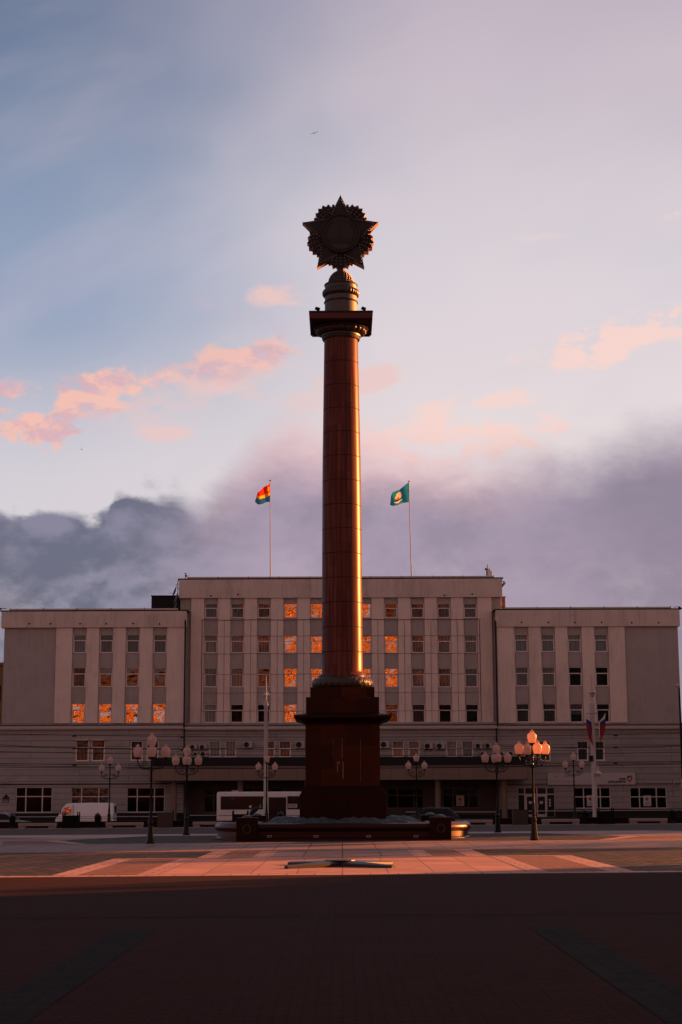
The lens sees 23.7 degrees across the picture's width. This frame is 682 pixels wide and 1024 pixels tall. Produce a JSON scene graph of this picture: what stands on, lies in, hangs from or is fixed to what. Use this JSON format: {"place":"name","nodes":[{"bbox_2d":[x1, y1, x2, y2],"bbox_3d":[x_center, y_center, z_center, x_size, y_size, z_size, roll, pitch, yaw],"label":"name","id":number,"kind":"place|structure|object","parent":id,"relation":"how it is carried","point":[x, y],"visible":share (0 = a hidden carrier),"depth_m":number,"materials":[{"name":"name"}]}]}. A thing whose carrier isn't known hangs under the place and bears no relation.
{"place":"outdoors","nodes":[
{"label":"outdoors","id":0,"kind":"place"},
{"bbox_2d":[0,608,189,821],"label":"office wing","id":1,"kind":"structure","parent":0,"point":[68,674],"depth_m":149.19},
{"bbox_2d":[15,787,52,812],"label":"window","id":2,"kind":"structure","parent":1,"relation":"in","point":[28,799],"depth_m":147.76,"materials":[{"name":"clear glass"}]},
{"bbox_2d":[72,667,85,686],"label":"window","id":3,"kind":"structure","parent":1,"relation":"in","point":[79,673],"depth_m":149.86,"materials":[{"name":"clear glass"}]},
{"bbox_2d":[73,634,86,652],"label":"window","id":4,"kind":"structure","parent":1,"relation":"in","point":[79,640],"depth_m":150.38,"materials":[{"name":"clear glass"}]},
{"bbox_2d":[74,740,88,761],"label":"window","id":5,"kind":"structure","parent":1,"relation":"in","point":[81,755],"depth_m":148.52,"materials":[{"name":"glass"}]},
{"bbox_2d":[71,787,108,802],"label":"window","id":6,"kind":"structure","parent":1,"relation":"in","point":[78,794],"depth_m":147.83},
{"bbox_2d":[90,740,104,761],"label":"window","id":7,"kind":"structure","parent":1,"relation":"in","point":[100,744],"depth_m":148.52,"materials":[{"name":"glass"}]},
{"bbox_2d":[100,634,112,652],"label":"window","id":8,"kind":"structure","parent":1,"relation":"in","point":[106,640],"depth_m":150.41,"materials":[{"name":"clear glass"}]},
{"bbox_2d":[126,634,139,652],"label":"window","id":9,"kind":"structure","parent":1,"relation":"in","point":[133,640],"depth_m":150.38,"materials":[{"name":"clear glass"}]},
{"bbox_2d":[126,787,164,812],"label":"window","id":10,"kind":"structure","parent":1,"relation":"in","point":[138,798],"depth_m":147.76,"materials":[{"name":"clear glass"}]},
{"bbox_2d":[153,634,166,652],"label":"window","id":11,"kind":"structure","parent":1,"relation":"in","point":[160,640],"depth_m":150.38,"materials":[{"name":"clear glass"}]},
{"bbox_2d":[151,595,179,609],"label":"plant room","id":12,"kind":"object","parent":1,"relation":"on","point":[161,601],"visible":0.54,"depth_m":156.88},
{"bbox_2d":[0,851,212,875],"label":"cobble paving","id":13,"kind":"structure","parent":0,"point":[30,864],"depth_m":44.65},
{"bbox_2d":[0,764,669,768],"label":"overhead wire","id":14,"kind":"object","parent":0,"point":[304,768],"visible":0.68,"depth_m":117.57,"materials":[{"name":"black metal"}]},
{"bbox_2d":[12,763,662,768],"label":"overhead wire","id":15,"kind":"object","parent":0,"point":[240,768],"visible":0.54,"depth_m":122.51,"materials":[{"name":"black metal"}]},
{"bbox_2d":[0,745,679,750],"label":"overhead wire","id":16,"kind":"object","parent":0,"point":[380,749],"visible":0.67,"depth_m":120.77,"materials":[{"name":"black metal"}]},
{"bbox_2d":[0,751,680,755],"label":"overhead wire","id":17,"kind":"object","parent":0,"point":[304,755],"visible":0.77,"depth_m":116.74,"materials":[{"name":"black metal"}]},
{"bbox_2d":[0,761,680,766],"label":"overhead wire","id":18,"kind":"object","parent":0,"point":[380,765],"visible":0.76,"depth_m":122.54,"materials":[{"name":"black metal"}]},
{"bbox_2d":[0,872,681,1023],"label":"foreground paving","id":19,"kind":"structure","parent":0,"point":[410,957],"depth_m":18.07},
{"bbox_2d":[0,929,156,1023],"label":"dark paving strip","id":20,"kind":"object","parent":19,"relation":"on","point":[25,1002],"visible":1,"depth_m":14.96,"materials":[{"name":"stone"}]},
{"bbox_2d":[528,926,681,1023],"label":"dark paving strip","id":21,"kind":"object","parent":19,"relation":"on","point":[660,997],"visible":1,"depth_m":15.00,"materials":[{"name":"stone"}]},
{"bbox_2d":[0,823,681,852],"bbox_3d":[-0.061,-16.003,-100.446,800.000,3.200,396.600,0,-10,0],"label":"plaza","id":22,"kind":"structure","parent":0,"point":[20,848],"depth_m":55.43,"materials":[{"name":"stone"}]},
{"bbox_2d":[99,756,120,821],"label":"lantern post","id":23,"kind":"object","parent":22,"relation":"on","point":[110,762],"visible":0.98,"depth_m":93.55,"materials":[{"name":"black metal"}]},
{"bbox_2d":[133,733,170,843],"bbox_3d":[-6.795,9.868,58.174,1.049,3.930,1.049,-8,-13,37],"label":"lantern post","id":24,"kind":"object","parent":22,"relation":"on","point":[151,749],"visible":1,"depth_m":58.19,"materials":[{"name":"black metal"}]},
{"bbox_2d":[157,810,173,827],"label":"wicker box","id":25,"kind":"object","parent":22,"relation":"on","point":[165,819],"visible":1,"depth_m":93.17,"materials":[{"name":"metal"}]},
{"bbox_2d":[256,754,277,820],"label":"lantern post","id":26,"kind":"object","parent":22,"relation":"on","point":[266,761],"visible":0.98,"depth_m":93.56,"materials":[{"name":"black metal"}]},
{"bbox_2d":[52,856,582,875],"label":"granite platform","id":27,"kind":"structure","parent":22,"relation":"on","point":[401,864],"depth_m":38.37,"materials":[{"name":"stone"}]},
{"bbox_2d":[51,859,129,875],"bbox_3d":[-5.992,8.664,39.729,0.550,0.002,9.350,0,-10,0],"label":"border strip","id":28,"kind":"object","parent":27,"relation":"on","point":[85,869],"visible":1,"depth_m":39.09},
{"bbox_2d":[79,859,176,874],"bbox_3d":[-5.067,8.657,39.730,1.300,0.005,9.350,0,-10,0],"label":"brick band","id":29,"kind":"object","parent":27,"relation":"on","point":[133,866],"visible":1,"depth_m":38.94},
{"bbox_2d":[137,859,191,874],"bbox_3d":[-4.217,8.650,39.730,0.400,0.002,9.350,0,-10,0],"label":"border strip","id":30,"kind":"object","parent":27,"relation":"on","point":[161,868],"visible":1,"depth_m":38.77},
{"bbox_2d":[284,859,395,868],"bbox_3d":[-0.021,8.387,38.835,2.588,0.160,2.588,0,-10,0],"label":"flame star","id":31,"kind":"object","parent":27,"relation":"on","point":[336,863],"visible":1,"depth_m":38.28,"materials":[{"name":"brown metal"}]},
{"bbox_2d":[128,855,572,858],"bbox_3d":[0.036,9.457,44.535,12.600,0.050,0.400,0,-10,0],"label":"border strip","id":32,"kind":"object","parent":27,"relation":"on","point":[320,857],"visible":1,"depth_m":44.54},
{"bbox_2d":[491,856,547,871],"bbox_3d":[4.283,8.585,39.736,0.400,0.002,9.350,0,-10,0],"label":"border strip","id":33,"kind":"object","parent":27,"relation":"on","point":[522,865],"visible":1,"depth_m":38.89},
{"bbox_2d":[506,856,605,871],"bbox_3d":[5.133,8.578,39.737,1.300,0.005,9.350,0,-10,0],"label":"brick band","id":34,"kind":"object","parent":27,"relation":"on","point":[551,864],"visible":1,"depth_m":38.84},
{"bbox_2d":[555,856,631,870],"bbox_3d":[6.058,8.571,39.737,0.550,0.002,9.350,0,-10,0],"label":"border strip","id":35,"kind":"object","parent":27,"relation":"on","point":[603,866],"visible":1,"depth_m":39.09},
{"bbox_2d":[61,833,617,843],"bbox_3d":[0.050,13.225,65.957,23.000,0.092,12.500,0,-10,0],"label":"cobble apron","id":36,"kind":"object","parent":22,"relation":"on","point":[472,837],"visible":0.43,"depth_m":63.49,"materials":[{"name":"pinkish-grey stone paving slabs"}]},
{"bbox_2d":[172,745,201,834],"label":"lantern post","id":37,"kind":"object","parent":36,"relation":"on","point":[187,759],"visible":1,"depth_m":71.63,"materials":[{"name":"black metal"}]},
{"bbox_2d":[294,195,390,819],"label":"memorial column","id":38,"kind":"structure","parent":36,"relation":"on","point":[342,719],"depth_m":67.05,"materials":[{"name":"red stone"}]},
{"bbox_2d":[215,812,470,840],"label":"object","id":39,"kind":"object","parent":36,"relation":"on","point":[259,827],"visible":0.98,"depth_m":62.24,"materials":[{"name":"stone"}]},
{"bbox_2d":[481,743,510,832],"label":"lantern post","id":40,"kind":"object","parent":36,"relation":"on","point":[496,757],"visible":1,"depth_m":71.64,"materials":[{"name":"black metal"}]},
{"bbox_2d":[0,817,681,828],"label":"parapet wall","id":41,"kind":"structure","parent":22,"relation":"on","point":[503,821],"depth_m":94.28,"materials":[{"name":"stone"}]},
{"bbox_2d":[0,830,681,838],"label":"pale band","id":42,"kind":"object","parent":22,"relation":"on","point":[138,835],"depth_m":72.83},
{"bbox_2d":[0,871,681,876],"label":"kerb strip","id":43,"kind":"object","parent":22,"relation":"on","point":[342,874],"visible":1,"depth_m":34.83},
{"bbox_2d":[21,847,681,852],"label":"border strip","id":44,"kind":"object","parent":22,"relation":"on","point":[319,850],"visible":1,"depth_m":50.53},
{"bbox_2d":[22,839,681,844],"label":"border strip","id":45,"kind":"object","parent":22,"relation":"on","point":[333,842],"visible":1,"depth_m":59.47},
{"bbox_2d":[405,753,426,819],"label":"lantern post","id":46,"kind":"object","parent":22,"relation":"on","point":[416,760],"visible":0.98,"depth_m":93.55,"materials":[{"name":"black metal"}]},
{"bbox_2d":[512,807,528,824],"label":"planter","id":47,"kind":"object","parent":22,"relation":"on","point":[519,817],"visible":1,"depth_m":93.17,"materials":[{"name":"black wood"}]},
{"bbox_2d":[514,729,549,840],"bbox_3d":[6.876,9.758,58.185,1.049,3.930,1.049,-6,-11,30],"label":"lantern post","id":48,"kind":"object","parent":22,"relation":"on","point":[535,747],"visible":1,"depth_m":58.20,"materials":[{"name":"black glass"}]},
{"bbox_2d":[562,752,584,818],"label":"lantern post","id":49,"kind":"object","parent":22,"relation":"on","point":[573,759],"visible":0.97,"depth_m":93.56,"materials":[{"name":"black metal"}]},
{"bbox_2d":[596,808,614,823],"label":"planter","id":50,"kind":"object","parent":22,"relation":"on","point":[605,816],"visible":0.98,"depth_m":93.21,"materials":[{"name":"black wood"}]},
{"bbox_2d":[0,824,681,834],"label":"paving","id":51,"kind":"structure","parent":0,"point":[473,828],"depth_m":82.83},
{"bbox_2d":[62,812,79,827],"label":"planter","id":52,"kind":"object","parent":51,"relation":"on","point":[70,820],"visible":0.95,"depth_m":93.20,"materials":[{"name":"black wood"}]},
{"bbox_2d":[0,0,681,720],"label":"sky","id":53,"kind":"structure","parent":0,"point":[517,164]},
{"bbox_2d":[268,815,420,823],"bbox_3d":[0.101,12.556,65.994,6.418,0.466,6.430,0,-10,0],"label":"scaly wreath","id":54,"kind":"object","parent":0,"point":[299,819],"visible":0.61,"depth_m":63.45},
{"bbox_2d":[14,733,679,737],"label":"overhead wire","id":55,"kind":"object","parent":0,"point":[431,736],"visible":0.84,"depth_m":116.97,"materials":[{"name":"black metal"}]},
{"bbox_2d":[213,850,485,858],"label":"granite path","id":56,"kind":"structure","parent":0,"point":[350,853],"depth_m":47.20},
{"bbox_2d":[218,851,260,857],"bbox_3d":[-2.937,9.977,47.340,0.950,0.004,6.100,0,-10,0],"label":"brick band","id":57,"kind":"object","parent":56,"relation":"on","point":[240,854],"visible":1,"depth_m":47.31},
{"bbox_2d":[424,849,466,856],"bbox_3d":[3.013,9.931,47.344,0.950,0.004,6.100,0,-10,0],"label":"brick band","id":58,"kind":"object","parent":56,"relation":"on","point":[451,853],"visible":1,"depth_m":46.87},
{"bbox_2d":[472,848,681,870],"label":"cobble paving","id":59,"kind":"structure","parent":0,"point":[651,859],"depth_m":44.85,"materials":[{"name":"stone"},{"name":"slabs"}]},
{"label":"sidewalk","id":60,"kind":"structure","parent":0,"visible":0},
{"bbox_2d":[21,816,156,821],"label":"railing","id":61,"kind":"object","parent":60,"relation":"on","point":[130,818],"visible":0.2,"depth_m":129.04,"materials":[{"name":"metal"}]},
{"bbox_3d":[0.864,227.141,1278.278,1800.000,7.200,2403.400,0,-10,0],"label":"road","id":62,"kind":"structure","parent":0,"visible":0},
{"bbox_2d":[55,803,116,821],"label":"van","id":63,"kind":"object","parent":62,"relation":"on","point":[89,809],"visible":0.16,"depth_m":133.86,"materials":[{"name":"white paint"}]},
{"bbox_2d":[217,790,300,820],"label":"bus","id":64,"kind":"object","parent":62,"relation":"on","point":[285,803],"visible":0.27,"depth_m":123.76,"materials":[{"name":"white paint"}]},
{"bbox_2d":[262,675,270,814],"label":"tall lamp pole","id":65,"kind":"object","parent":62,"relation":"on","point":[266,694],"visible":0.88,"depth_m":102.95,"materials":[{"name":"white metal"}]},
{"bbox_2d":[148,575,529,820],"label":"office block","id":66,"kind":"structure","parent":62,"relation":"on","point":[429,665],"depth_m":150.87,"materials":[{"name":"grey paint"}]},
{"bbox_2d":[203,668,216,687],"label":"window","id":67,"kind":"structure","parent":66,"relation":"in","point":[210,674],"depth_m":151.22,"materials":[{"name":"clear glass"}]},
{"bbox_2d":[204,704,216,722],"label":"window","id":68,"kind":"structure","parent":66,"relation":"in","point":[210,710],"depth_m":150.67,"materials":[{"name":"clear glass"}]},
{"bbox_2d":[204,635,217,653],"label":"window","id":69,"kind":"structure","parent":66,"relation":"in","point":[210,641],"depth_m":151.78,"materials":[{"name":"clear glass"}]},
{"bbox_2d":[204,787,217,812],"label":"window","id":70,"kind":"structure","parent":66,"relation":"in","point":[210,794],"depth_m":149.43,"materials":[{"name":"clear glass"}]},
{"bbox_2d":[205,603,217,617],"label":"window","id":71,"kind":"structure","parent":66,"relation":"in","point":[211,609],"depth_m":152.34,"materials":[{"name":"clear glass"}]},
{"bbox_2d":[230,635,243,653],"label":"window","id":72,"kind":"structure","parent":66,"relation":"in","point":[237,642],"depth_m":151.78,"materials":[{"name":"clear glass"}]},
{"bbox_2d":[230,668,243,687],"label":"window","id":73,"kind":"structure","parent":66,"relation":"in","point":[236,680],"depth_m":151.22,"materials":[{"name":"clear glass"}]},
{"bbox_2d":[230,704,243,722],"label":"window","id":74,"kind":"structure","parent":66,"relation":"in","point":[237,716],"depth_m":150.56,"materials":[{"name":"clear glass"}]},
{"bbox_2d":[231,603,243,617],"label":"window","id":75,"kind":"structure","parent":66,"relation":"in","point":[237,609],"depth_m":152.34,"materials":[{"name":"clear glass"}]},
{"bbox_2d":[255,480,270,576],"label":"flagpole","id":76,"kind":"object","parent":66,"relation":"on","point":[263,495],"visible":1,"depth_m":155.97,"materials":[{"name":"metal"}]},
{"bbox_2d":[257,603,270,617],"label":"window","id":77,"kind":"structure","parent":66,"relation":"in","point":[264,609],"depth_m":152.34,"materials":[{"name":"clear glass"}]},
{"bbox_2d":[257,635,270,652],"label":"window","id":78,"kind":"structure","parent":66,"relation":"in","point":[263,641],"depth_m":151.78,"materials":[{"name":"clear glass"}]},
{"bbox_2d":[283,635,296,653],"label":"window","id":79,"kind":"structure","parent":66,"relation":"in","point":[290,641],"depth_m":151.78,"materials":[{"name":"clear glass"}]},
{"bbox_2d":[310,635,321,653],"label":"window","id":80,"kind":"structure","parent":66,"relation":"in","point":[315,640],"depth_m":151.78,"materials":[{"name":"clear glass"}]},
{"bbox_2d":[390,481,411,575],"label":"flagpole","id":81,"kind":"object","parent":66,"relation":"on","point":[400,496],"visible":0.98,"depth_m":155.97,"materials":[{"name":"fabric"}]},
{"bbox_2d":[387,789,422,807],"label":"window","id":82,"kind":"structure","parent":66,"relation":"in","point":[396,798],"depth_m":149.43,"materials":[{"name":"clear glass"}]},
{"bbox_2d":[411,603,423,617],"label":"window","id":83,"kind":"structure","parent":66,"relation":"in","point":[417,609],"depth_m":152.30,"materials":[{"name":"clear glass"}]},
{"bbox_2d":[411,635,423,653],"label":"window","id":84,"kind":"structure","parent":66,"relation":"in","point":[417,642],"depth_m":151.74,"materials":[{"name":"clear glass"}]},
{"bbox_2d":[411,668,424,687],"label":"window","id":85,"kind":"structure","parent":66,"relation":"in","point":[418,680],"depth_m":151.22,"materials":[{"name":"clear glass"}]},
{"bbox_2d":[412,704,424,721],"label":"window","id":86,"kind":"structure","parent":66,"relation":"in","point":[417,716],"depth_m":150.56,"materials":[{"name":"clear glass"}]},
{"bbox_2d":[437,603,449,617],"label":"window","id":87,"kind":"structure","parent":66,"relation":"in","point":[443,609],"depth_m":152.30,"materials":[{"name":"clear glass"}]},
{"bbox_2d":[437,635,450,653],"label":"window","id":88,"kind":"structure","parent":66,"relation":"in","point":[444,641],"depth_m":151.74,"materials":[{"name":"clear glass"}]},
{"bbox_2d":[438,668,451,687],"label":"window","id":89,"kind":"structure","parent":66,"relation":"in","point":[444,678],"depth_m":151.22,"materials":[{"name":"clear glass"}]},
{"bbox_2d":[438,704,451,721],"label":"window","id":90,"kind":"structure","parent":66,"relation":"in","point":[445,713],"depth_m":150.56,"materials":[{"name":"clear glass"}]},
{"bbox_2d":[443,788,478,807],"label":"window","id":91,"kind":"structure","parent":66,"relation":"in","point":[471,798],"depth_m":149.46,"materials":[{"name":"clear glass"}]},
{"bbox_2d":[463,603,476,617],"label":"window","id":92,"kind":"structure","parent":66,"relation":"in","point":[470,609],"depth_m":152.30,"materials":[{"name":"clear glass"}]},
{"bbox_2d":[464,635,477,653],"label":"window","id":93,"kind":"structure","parent":66,"relation":"in","point":[470,642],"depth_m":151.74,"materials":[{"name":"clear glass"}]},
{"bbox_2d":[465,668,478,687],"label":"window","id":94,"kind":"structure","parent":66,"relation":"in","point":[471,680],"depth_m":151.22,"materials":[{"name":"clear glass"}]},
{"bbox_2d":[465,704,478,721],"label":"window","id":95,"kind":"structure","parent":66,"relation":"in","point":[470,716],"depth_m":150.56,"materials":[{"name":"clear glass"}]},
{"bbox_2d":[409,807,459,818],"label":"car","id":96,"kind":"object","parent":62,"relation":"on","point":[447,812],"visible":0.13,"depth_m":123.14,"materials":[{"name":"blue paint"}]},
{"bbox_2d":[493,606,681,817],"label":"office wing","id":97,"kind":"structure","parent":62,"relation":"on","point":[549,660],"depth_m":149.22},
{"bbox_2d":[514,634,527,651],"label":"window","id":98,"kind":"structure","parent":97,"relation":"in","point":[521,640],"depth_m":150.38,"materials":[{"name":"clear glass"}]},
{"bbox_2d":[515,667,528,686],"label":"window","id":99,"kind":"structure","parent":97,"relation":"in","point":[521,673],"depth_m":149.83,"materials":[{"name":"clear glass"}]},
{"bbox_2d":[516,703,529,722],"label":"window","id":100,"kind":"structure","parent":97,"relation":"in","point":[522,709],"depth_m":149.17,"materials":[{"name":"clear glass"}]},
{"bbox_2d":[536,795,546,816],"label":"door","id":101,"kind":"structure","parent":97,"relation":"in","point":[541,805],"depth_m":147.61,"materials":[{"name":"glass"}]},
{"bbox_2d":[541,634,554,651],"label":"window","id":102,"kind":"structure","parent":97,"relation":"in","point":[547,640],"depth_m":150.38,"materials":[{"name":"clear glass"}]},
{"bbox_2d":[542,667,555,686],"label":"window","id":103,"kind":"structure","parent":97,"relation":"in","point":[548,673],"depth_m":149.83,"materials":[{"name":"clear glass"}]},
{"bbox_2d":[543,703,556,722],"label":"window","id":104,"kind":"structure","parent":97,"relation":"in","point":[549,709],"depth_m":149.17,"materials":[{"name":"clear glass"}]},
{"bbox_2d":[567,634,580,651],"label":"window","id":105,"kind":"structure","parent":97,"relation":"in","point":[574,640],"depth_m":150.38,"materials":[{"name":"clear glass"}]},
{"bbox_2d":[568,667,582,686],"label":"window","id":106,"kind":"structure","parent":97,"relation":"in","point":[575,673],"depth_m":149.75,"materials":[{"name":"black glass"}]},
{"bbox_2d":[569,703,583,722],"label":"window","id":107,"kind":"structure","parent":97,"relation":"in","point":[576,709],"depth_m":149.17,"materials":[{"name":"black glass"}]},
{"bbox_2d":[577,741,588,760],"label":"window","id":108,"kind":"structure","parent":97,"relation":"in","point":[584,744],"depth_m":148.52,"materials":[{"name":"black glass"}]},
{"bbox_2d":[547,773,635,784],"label":"sign board","id":109,"kind":"object","parent":97,"relation":"attached to","point":[602,779],"visible":1,"depth_m":147.71,"materials":[{"name":"metal"}]},
{"bbox_2d":[575,787,610,808],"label":"window","id":110,"kind":"structure","parent":97,"relation":"in","point":[603,793],"depth_m":147.76,"materials":[{"name":"black glass"}]},
{"bbox_2d":[594,634,607,651],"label":"window","id":111,"kind":"structure","parent":97,"relation":"in","point":[600,640],"depth_m":150.38,"materials":[{"name":"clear glass"}]},
{"bbox_2d":[595,667,609,686],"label":"window","id":112,"kind":"structure","parent":97,"relation":"in","point":[601,673],"depth_m":149.75,"materials":[{"name":"black glass"}]},
{"bbox_2d":[596,703,610,722],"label":"window","id":113,"kind":"structure","parent":97,"relation":"in","point":[600,707],"depth_m":149.21,"materials":[{"name":"black glass"}]},
{"bbox_2d":[630,787,666,808],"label":"window","id":114,"kind":"structure","parent":97,"relation":"in","point":[658,794],"depth_m":147.76,"materials":[{"name":"black glass"}]},
{"bbox_2d":[588,674,601,816],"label":"tall lamp pole","id":115,"kind":"object","parent":62,"relation":"on","point":[594,772],"visible":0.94,"depth_m":102.69,"materials":[{"name":"white metal"}]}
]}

